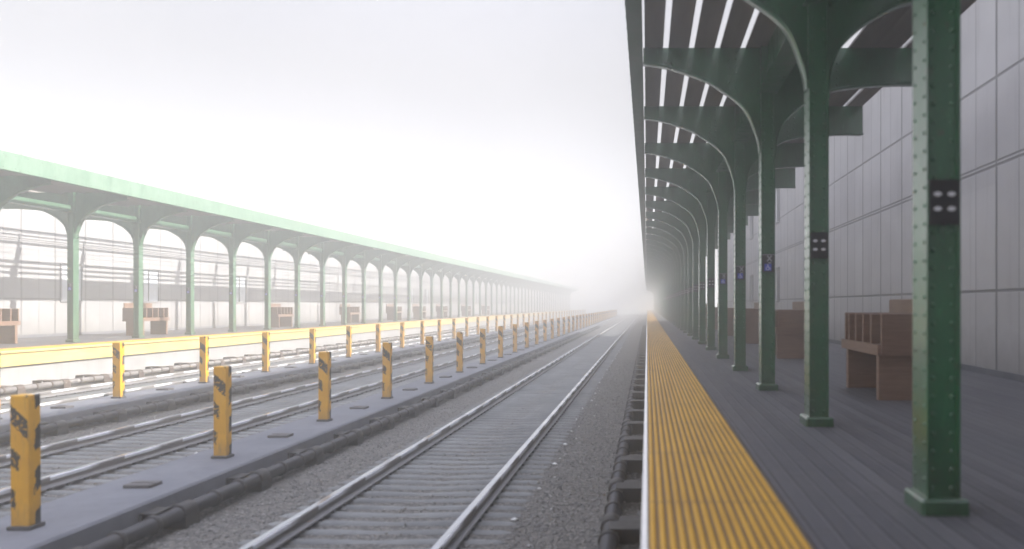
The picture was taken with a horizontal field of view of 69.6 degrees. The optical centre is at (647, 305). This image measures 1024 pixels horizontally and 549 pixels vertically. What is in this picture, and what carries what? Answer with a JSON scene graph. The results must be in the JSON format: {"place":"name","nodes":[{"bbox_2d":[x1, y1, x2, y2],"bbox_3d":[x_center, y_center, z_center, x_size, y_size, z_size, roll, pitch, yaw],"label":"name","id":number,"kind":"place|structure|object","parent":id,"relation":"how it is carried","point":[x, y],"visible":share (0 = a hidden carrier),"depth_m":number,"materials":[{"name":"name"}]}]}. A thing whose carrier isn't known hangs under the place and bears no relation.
{"place":"outdoors","nodes":[
{"label":"outdoors","id":0,"kind":"place"},
{"bbox_2d":[0,150,578,390],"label":"platform","id":1,"kind":"structure","parent":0,"point":[71,199],"depth_m":24.42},
{"bbox_2d":[0,309,20,343],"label":"bench","id":2,"kind":"object","parent":1,"relation":"on","point":[10,322],"visible":1,"depth_m":18.76,"materials":[{"name":"brown wood"}]},
{"bbox_2d":[67,283,72,290],"bbox_3d":[-15.540,-0.492,19.397,0.144,0.215,0.012,0,0,0],"label":"column sign","id":3,"kind":"object","parent":1,"relation":"attached to","point":[69,286],"visible":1,"depth_m":19.40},
{"bbox_2d":[122,303,169,335],"bbox_3d":[-16.740,0.465,24.100,0.620,1.070,1.400,0,0,0],"label":"bench","id":4,"kind":"object","parent":1,"relation":"on","point":[158,318],"visible":0.75,"depth_m":24.22,"materials":[{"name":"brown wood"}]},
{"bbox_2d":[0,325,485,394],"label":"conduit","id":5,"kind":"object","parent":1,"relation":"attached to","point":[60,383],"visible":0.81,"depth_m":20.82,"materials":[{"name":"grey metal"}]},
{"bbox_2d":[271,304,293,326],"bbox_3d":[-16.740,0.465,32.800,0.620,1.070,1.400,0,0,0],"label":"bench","id":6,"kind":"object","parent":1,"relation":"on","point":[281,316],"visible":0.82,"depth_m":32.66,"materials":[{"name":"brown wood"}]},
{"bbox_2d":[339,304,359,322],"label":"bench","id":7,"kind":"object","parent":1,"relation":"on","point":[353,314],"visible":0.82,"depth_m":40.72,"materials":[{"name":"brown wood"}]},
{"bbox_2d":[386,304,402,319],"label":"bench","id":8,"kind":"object","parent":1,"relation":"on","point":[390,311],"visible":0.76,"depth_m":47.11,"materials":[{"name":"brown wood"}]},
{"bbox_2d":[412,304,426,318],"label":"bench","id":9,"kind":"object","parent":1,"relation":"on","point":[415,309],"visible":0.68,"depth_m":52.41,"materials":[{"name":"brown wood"}]},
{"bbox_2d":[436,304,447,316],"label":"bench","id":10,"kind":"object","parent":1,"relation":"on","point":[445,311],"visible":0.72,"depth_m":58.36,"materials":[{"name":"brown wood"}]},
{"bbox_2d":[461,304,470,315],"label":"bench","id":11,"kind":"object","parent":1,"relation":"on","point":[463,309],"visible":0.75,"depth_m":66.11,"materials":[{"name":"brown wood"}]},
{"bbox_2d":[481,304,489,314],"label":"bench","id":12,"kind":"object","parent":1,"relation":"on","point":[483,309],"visible":0.87,"depth_m":74.11,"materials":[{"name":"brown wood"}]},
{"bbox_2d":[0,315,646,548],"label":"track bed","id":13,"kind":"object","parent":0,"point":[629,348],"visible":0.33,"depth_m":8.24,"materials":[{"name":"grey gravel"}]},
{"bbox_2d":[0,316,585,444],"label":"kerb island","id":14,"kind":"structure","parent":13,"relation":"on","point":[87,407],"depth_m":14.09,"materials":[{"name":"concrete"}]},
{"bbox_2d":[50,405,73,408],"bbox_3d":[-9.500,1.651,11.700,0.250,0.037,0.180,0,0,0],"label":"cover plate","id":15,"kind":"object","parent":14,"relation":"on","point":[62,407],"visible":1,"depth_m":11.64,"materials":[{"name":"grey metal"}]},
{"bbox_2d":[111,342,125,398],"bbox_3d":[-9.502,1.170,12.948,0.176,1.000,0.146,0,0,-1],"label":"striped bollard","id":16,"kind":"object","parent":14,"relation":"on","point":[118,367],"visible":1,"depth_m":12.89,"materials":[{"name":"paint"}]},
{"bbox_2d":[156,388,173,389],"bbox_3d":[-9.500,1.651,14.200,0.250,0.037,0.180,0,0,0],"label":"cover plate","id":17,"kind":"object","parent":14,"relation":"on","point":[164,388],"visible":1,"depth_m":14.15,"materials":[{"name":"grey metal"}]},
{"bbox_2d":[198,336,209,382],"bbox_3d":[-9.501,1.170,15.452,0.176,1.000,0.146,0,0,0],"label":"striped bollard","id":18,"kind":"object","parent":14,"relation":"on","point":[204,362],"visible":1,"depth_m":15.40,"materials":[{"name":"paint"}]},
{"bbox_2d":[232,375,244,377],"bbox_3d":[-9.500,1.651,16.700,0.250,0.037,0.180,0,0,0],"label":"cover plate","id":19,"kind":"object","parent":14,"relation":"on","point":[236,376],"visible":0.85,"depth_m":16.61,"materials":[{"name":"grey metal"}]},
{"bbox_2d":[261,332,270,371],"bbox_3d":[-9.498,1.170,17.950,0.176,1.000,0.146,0,0,1],"label":"striped bollard","id":20,"kind":"object","parent":14,"relation":"on","point":[265,351],"visible":1,"depth_m":17.90,"materials":[{"name":"paint"}]},
{"bbox_2d":[0,325,542,442],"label":"conduit","id":21,"kind":"object","parent":14,"relation":"attached to","point":[57,428],"visible":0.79,"depth_m":14.00,"materials":[{"name":"concrete"}]},
{"bbox_2d":[308,329,316,363],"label":"striped bollard","id":22,"kind":"object","parent":14,"relation":"on","point":[312,346],"visible":1,"depth_m":20.40,"materials":[{"name":"metal"}]},
{"bbox_2d":[345,326,351,357],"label":"striped bollard","id":23,"kind":"object","parent":14,"relation":"on","point":[348,341],"visible":1,"depth_m":22.90,"materials":[{"name":"metal"}]},
{"bbox_2d":[375,324,380,352],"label":"striped bollard","id":24,"kind":"object","parent":14,"relation":"on","point":[378,338],"visible":1,"depth_m":25.40,"materials":[{"name":"metal"}]},
{"bbox_2d":[399,322,404,347],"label":"striped bollard","id":25,"kind":"object","parent":14,"relation":"on","point":[402,334],"visible":0.95,"depth_m":27.90,"materials":[{"name":"metal"}]},
{"bbox_2d":[420,321,424,344],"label":"striped bollard","id":26,"kind":"object","parent":14,"relation":"on","point":[421,332],"visible":1,"depth_m":30.39,"materials":[{"name":"metal"}]},
{"bbox_2d":[437,320,441,341],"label":"striped bollard","id":27,"kind":"object","parent":14,"relation":"on","point":[439,330],"visible":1,"depth_m":32.90,"materials":[{"name":"metal"}]},
{"bbox_2d":[452,319,455,338],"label":"striped bollard","id":28,"kind":"object","parent":14,"relation":"on","point":[453,328],"visible":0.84,"depth_m":35.40,"materials":[{"name":"paint"}]},
{"bbox_2d":[465,318,468,336],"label":"striped bollard","id":29,"kind":"object","parent":14,"relation":"on","point":[466,327],"visible":1,"depth_m":37.90,"materials":[{"name":"paint"}]},
{"bbox_2d":[476,317,479,334],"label":"striped bollard","id":30,"kind":"object","parent":14,"relation":"on","point":[477,325],"visible":1,"depth_m":40.40,"materials":[{"name":"paint"}]},
{"bbox_2d":[486,316,488,332],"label":"striped bollard","id":31,"kind":"object","parent":14,"relation":"on","point":[487,324],"visible":0.87,"depth_m":42.90,"materials":[{"name":"paint"}]},
{"bbox_2d":[495,316,497,331],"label":"striped bollard","id":32,"kind":"object","parent":14,"relation":"on","point":[496,323],"visible":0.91,"depth_m":45.40,"materials":[{"name":"paint"}]},
{"bbox_2d":[503,315,505,329],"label":"striped bollard","id":33,"kind":"object","parent":14,"relation":"on","point":[504,322],"visible":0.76,"depth_m":47.90,"materials":[{"name":"paint"}]},
{"bbox_2d":[510,315,512,328],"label":"striped bollard","id":34,"kind":"object","parent":14,"relation":"on","point":[511,321],"visible":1,"depth_m":50.39,"materials":[{"name":"paint"}]},
{"bbox_2d":[0,314,592,413],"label":"railway track","id":35,"kind":"structure","parent":13,"relation":"on","point":[61,396],"depth_m":18.19,"materials":[{"name":"metal"}]},
{"bbox_2d":[0,316,598,515],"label":"railway track","id":36,"kind":"structure","parent":13,"relation":"on","point":[51,452],"depth_m":11.21,"materials":[{"name":"metal"}]},
{"bbox_2d":[0,316,619,548],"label":"concrete walkway","id":37,"kind":"structure","parent":13,"relation":"on","point":[89,516],"depth_m":7.23,"materials":[{"name":"concrete"}]},
{"bbox_2d":[6,394,44,530],"bbox_3d":[-4.657,1.170,5.398,0.176,1.000,0.146,0,0,0],"label":"striped bollard","id":38,"kind":"object","parent":37,"relation":"on","point":[25,462],"visible":1,"depth_m":5.34,"materials":[{"name":"metal"}]},
{"bbox_2d":[123,480,161,487],"bbox_3d":[-4.655,1.651,6.650,0.250,0.037,0.180,0,0,0],"label":"cover plate","id":39,"kind":"object","parent":37,"relation":"on","point":[143,483],"visible":1,"depth_m":6.61,"materials":[{"name":"grey metal"}]},
{"bbox_2d":[211,366,233,458],"bbox_3d":[-4.654,1.170,7.898,0.176,1.000,0.146,0,0,0],"label":"striped bollard","id":40,"kind":"object","parent":37,"relation":"on","point":[222,412],"visible":1,"depth_m":7.84,"materials":[{"name":"metal"}]},
{"bbox_2d":[267,433,293,437],"bbox_3d":[-4.655,1.651,9.150,0.250,0.037,0.180,0,0,0],"label":"cover plate","id":41,"kind":"object","parent":37,"relation":"on","point":[280,435],"visible":1,"depth_m":9.06,"materials":[{"name":"grey metal"}]},
{"bbox_2d":[316,351,332,421],"bbox_3d":[-4.653,1.170,10.398,0.176,1.000,0.146,0,0,0],"label":"striped bollard","id":42,"kind":"object","parent":37,"relation":"on","point":[324,386],"visible":1,"depth_m":10.34,"materials":[{"name":"paint"}]},
{"bbox_2d":[72,326,599,548],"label":"conduit","id":43,"kind":"object","parent":37,"relation":"attached to","point":[185,514],"visible":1,"depth_m":7.72,"materials":[{"name":"rubber"}]},
{"bbox_2d":[349,406,368,408],"bbox_3d":[-4.655,1.651,11.650,0.250,0.037,0.180,0,0,0],"label":"cover plate","id":44,"kind":"object","parent":37,"relation":"on","point":[359,407],"visible":1,"depth_m":11.56,"materials":[{"name":"grey metal"}]},
{"bbox_2d":[381,342,392,398],"bbox_3d":[-4.653,1.170,12.901,0.176,1.000,0.146,0,0,0],"label":"striped bollard","id":45,"kind":"object","parent":37,"relation":"on","point":[386,370],"visible":1,"depth_m":12.85,"materials":[{"name":"paint"}]},
{"bbox_2d":[402,388,417,390],"bbox_3d":[-4.655,1.651,14.150,0.250,0.037,0.180,0,0,0],"label":"cover plate","id":46,"kind":"object","parent":37,"relation":"on","point":[409,389],"visible":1,"depth_m":14.06,"materials":[{"name":"grey metal"}]},
{"bbox_2d":[424,336,433,383],"bbox_3d":[-4.653,1.170,15.400,0.176,1.000,0.146,0,0,1],"label":"striped bollard","id":47,"kind":"object","parent":37,"relation":"on","point":[429,360],"visible":1,"depth_m":15.35,"materials":[{"name":"paint"}]},
{"bbox_2d":[455,332,463,372],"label":"striped bollard","id":48,"kind":"object","parent":37,"relation":"on","point":[459,352],"visible":1,"depth_m":17.85,"materials":[{"name":"paint"}]},
{"bbox_2d":[479,329,485,363],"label":"striped bollard","id":49,"kind":"object","parent":37,"relation":"on","point":[482,346],"visible":1,"depth_m":20.35,"materials":[{"name":"paint"}]},
{"bbox_2d":[497,326,503,357],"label":"striped bollard","id":50,"kind":"object","parent":37,"relation":"on","point":[500,341],"visible":1,"depth_m":22.85,"materials":[{"name":"metal"}]},
{"bbox_2d":[512,324,517,352],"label":"striped bollard","id":51,"kind":"object","parent":37,"relation":"on","point":[515,338],"visible":1,"depth_m":25.35,"materials":[{"name":"metal"}]},
{"bbox_2d":[525,322,528,347],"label":"striped bollard","id":52,"kind":"object","parent":37,"relation":"on","point":[526,334],"visible":1,"depth_m":27.85,"materials":[{"name":"metal"}]},
{"bbox_2d":[534,321,538,344],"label":"striped bollard","id":53,"kind":"object","parent":37,"relation":"on","point":[536,332],"visible":1,"depth_m":30.35,"materials":[{"name":"metal"}]},
{"bbox_2d":[543,320,546,341],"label":"striped bollard","id":54,"kind":"object","parent":37,"relation":"on","point":[544,330],"visible":1,"depth_m":32.84,"materials":[{"name":"metal"}]},
{"bbox_2d":[551,319,553,338],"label":"striped bollard","id":55,"kind":"object","parent":37,"relation":"on","point":[552,328],"visible":0.92,"depth_m":35.34,"materials":[{"name":"paint"}]},
{"bbox_2d":[557,318,559,336],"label":"striped bollard","id":56,"kind":"object","parent":37,"relation":"on","point":[558,327],"visible":1,"depth_m":37.84,"materials":[{"name":"paint"}]},
{"bbox_2d":[562,317,565,334],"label":"striped bollard","id":57,"kind":"object","parent":37,"relation":"on","point":[563,326],"visible":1,"depth_m":40.34,"materials":[{"name":"paint"}]},
{"bbox_2d":[568,316,569,332],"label":"striped bollard","id":58,"kind":"object","parent":37,"relation":"on","point":[568,324],"visible":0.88,"depth_m":42.85,"materials":[{"name":"paint"}]},
{"bbox_2d":[572,316,574,331],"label":"striped bollard","id":59,"kind":"object","parent":37,"relation":"on","point":[573,324],"visible":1,"depth_m":45.35,"materials":[{"name":"paint"}]},
{"bbox_2d":[576,315,577,329],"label":"striped bollard","id":60,"kind":"object","parent":37,"relation":"on","point":[576,322],"visible":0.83,"depth_m":47.84,"materials":[{"name":"paint"}]},
{"bbox_2d":[579,315,581,328],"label":"striped bollard","id":61,"kind":"object","parent":37,"relation":"on","point":[580,321],"visible":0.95,"depth_m":50.34,"materials":[{"name":"paint"}]},
{"bbox_2d":[237,314,640,548],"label":"railway track","id":62,"kind":"structure","parent":13,"relation":"on","point":[595,355],"depth_m":8.46,"materials":[{"name":"metal"}]},
{"bbox_2d":[0,0,862,306],"label":"sky","id":63,"kind":"structure","parent":0,"point":[499,133],"materials":[{"name":"white"}]},
{"bbox_2d":[554,307,653,314],"bbox_3d":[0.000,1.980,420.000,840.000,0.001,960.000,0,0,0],"label":"ground","id":64,"kind":"structure","parent":0,"point":[630,310],"depth_m":325.05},
{"bbox_2d":[0,138,552,337],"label":"station wall","id":65,"kind":"structure","parent":64,"relation":"on","point":[33,266],"depth_m":28.66,"materials":[{"name":"concrete"}]},
{"bbox_2d":[60,263,82,301],"bbox_3d":[-18.977,-0.735,23.750,0.043,1.270,0.900,0,0,0],"label":"window","id":66,"kind":"structure","parent":65,"relation":"in","point":[63,266],"depth_m":23.51,"materials":[{"name":"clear glass"}]},
{"bbox_2d":[143,269,158,302],"bbox_3d":[-18.977,-0.735,27.550,0.043,1.270,0.900,0,0,0],"label":"window","id":67,"kind":"structure","parent":65,"relation":"in","point":[150,276],"depth_m":27.55,"materials":[{"name":"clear glass"}]},
{"bbox_2d":[236,275,246,302],"bbox_3d":[-18.977,-0.735,33.650,0.043,1.270,0.900,0,0,0],"label":"window","id":68,"kind":"structure","parent":65,"relation":"in","point":[241,281],"depth_m":33.72,"materials":[{"name":"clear glass"}]},
{"bbox_2d":[411,288,413,303],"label":"window","id":69,"kind":"structure","parent":65,"relation":"in","point":[412,289],"depth_m":58.30,"materials":[{"name":"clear glass"}]},
{"bbox_2d":[425,289,428,303],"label":"window","id":70,"kind":"structure","parent":65,"relation":"in","point":[426,290],"depth_m":62.05,"materials":[{"name":"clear glass"}]},
{"bbox_2d":[727,0,1023,381],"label":"station wall","id":71,"kind":"structure","parent":64,"relation":"on","point":[871,219],"depth_m":11.19,"materials":[{"name":"concrete"}]},
{"bbox_2d":[750,274,752,301],"bbox_3d":[4.877,-0.775,33.625,0.043,1.290,0.850,0,0,0],"label":"window","id":72,"kind":"structure","parent":71,"relation":"in","point":[751,276],"depth_m":33.50,"materials":[{"name":"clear glass"}]},
{"bbox_2d":[750,216,752,239],"bbox_3d":[4.877,-3.740,33.625,0.043,1.320,0.850,0,0,0],"label":"window","id":73,"kind":"structure","parent":71,"relation":"in","point":[751,217],"depth_m":33.50,"materials":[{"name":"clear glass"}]},
{"bbox_2d":[775,267,779,301],"bbox_3d":[4.877,-0.775,27.025,0.043,1.290,0.850,0,0,0],"label":"window","id":74,"kind":"structure","parent":71,"relation":"in","point":[777,270],"depth_m":26.90,"materials":[{"name":"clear glass"}]},
{"bbox_2d":[775,189,779,223],"bbox_3d":[4.877,-3.740,27.025,0.043,1.320,0.850,0,0,0],"label":"window","id":75,"kind":"structure","parent":71,"relation":"in","point":[777,191],"depth_m":26.90,"materials":[{"name":"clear glass"}]},
{"bbox_2d":[624,0,1023,548],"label":"platform","id":76,"kind":"structure","parent":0,"point":[791,79],"depth_m":6.02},
{"bbox_2d":[598,325,646,548],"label":"conduit","id":77,"kind":"object","parent":76,"relation":"attached to","point":[616,528],"visible":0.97,"depth_m":7.89,"materials":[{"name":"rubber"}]},
{"bbox_2d":[688,287,692,292],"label":"column sign","id":78,"kind":"object","parent":76,"relation":"attached to","point":[690,289],"visible":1,"depth_m":23.44,"materials":[{"name":"grey"}]},
{"bbox_2d":[693,284,697,291],"bbox_3d":[1.420,-0.492,20.939,0.144,0.215,0.010,0,0,0],"label":"column sign","id":79,"kind":"object","parent":76,"relation":"attached to","point":[695,287],"visible":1,"depth_m":20.94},
{"bbox_2d":[700,282,704,289],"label":"column sign","id":80,"kind":"object","parent":76,"relation":"attached to","point":[702,285],"visible":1,"depth_m":18.44,"materials":[{"name":"black metal"}]},
{"bbox_2d":[708,278,713,287],"bbox_3d":[1.420,-0.492,15.939,0.144,0.215,0.010,0,0,0],"label":"column sign","id":81,"kind":"object","parent":76,"relation":"attached to","point":[710,282],"visible":1,"depth_m":15.94,"materials":[{"name":"black metal"}]},
{"bbox_2d":[706,303,717,329],"bbox_3d":[2.710,0.465,29.900,0.620,1.070,1.400,0,0,0],"label":"bench","id":82,"kind":"object","parent":76,"relation":"on","point":[716,316],"visible":0.16,"depth_m":29.26,"materials":[{"name":"brown wood"}]},
{"bbox_2d":[719,273,726,283],"bbox_3d":[1.420,-0.492,13.437,0.144,0.215,0.012,0,0,0],"label":"column sign","id":83,"kind":"object","parent":76,"relation":"attached to","point":[722,278],"visible":1,"depth_m":13.44,"materials":[{"name":"metal"}]},
{"bbox_2d":[717,308,733,335],"bbox_3d":[2.710,0.465,24.100,0.620,1.070,1.400,0,0,0],"label":"bench","id":84,"kind":"object","parent":76,"relation":"on","point":[730,319],"visible":0.2,"depth_m":23.46,"materials":[{"name":"brown wood"}]},
{"bbox_2d":[736,266,744,279],"bbox_3d":[1.420,-0.492,10.937,0.144,0.215,0.012,0,0,0],"label":"column sign","id":85,"kind":"object","parent":76,"relation":"attached to","point":[740,272],"visible":1,"depth_m":10.94,"materials":[{"name":"metal"}]},
{"bbox_2d":[733,302,758,343],"bbox_3d":[2.710,0.465,19.350,0.620,1.070,1.400,0,0,0],"label":"bench","id":86,"kind":"object","parent":76,"relation":"on","point":[752,325],"visible":0.38,"depth_m":18.71,"materials":[{"name":"brown wood"}]},
{"bbox_2d":[762,254,773,271],"bbox_3d":[1.420,-0.492,8.437,0.144,0.215,0.012,0,0,0],"label":"column sign","id":87,"kind":"object","parent":76,"relation":"attached to","point":[767,262],"visible":1,"depth_m":8.44,"materials":[{"name":"metal"}]},
{"bbox_2d":[775,301,803,358],"bbox_3d":[2.710,0.465,14.100,0.620,1.070,1.400,0,0,0],"label":"bench","id":88,"kind":"object","parent":76,"relation":"on","point":[789,333],"visible":0.56,"depth_m":13.46,"materials":[{"name":"brown wood"}]},
{"bbox_2d":[810,232,827,257],"bbox_3d":[1.420,-0.492,5.939,0.144,0.215,0.010,0,0,0],"label":"column sign","id":89,"kind":"object","parent":76,"relation":"attached to","point":[818,244],"visible":1,"depth_m":5.94,"materials":[{"name":"black metal"}]},
{"bbox_2d":[841,299,912,399],"bbox_3d":[2.710,0.465,8.200,0.620,1.070,1.400,0,0,0],"label":"bench","id":90,"kind":"object","parent":76,"relation":"on","point":[878,346],"visible":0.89,"depth_m":7.57,"materials":[{"name":"brown wood"}]},
{"bbox_2d":[929,179,958,224],"bbox_3d":[1.420,-0.492,3.439,0.144,0.215,0.010,0,0,0],"label":"column sign","id":91,"kind":"object","parent":76,"relation":"attached to","point":[943,201],"visible":1,"depth_m":3.44,"materials":[{"name":"black metal"}]}
]}

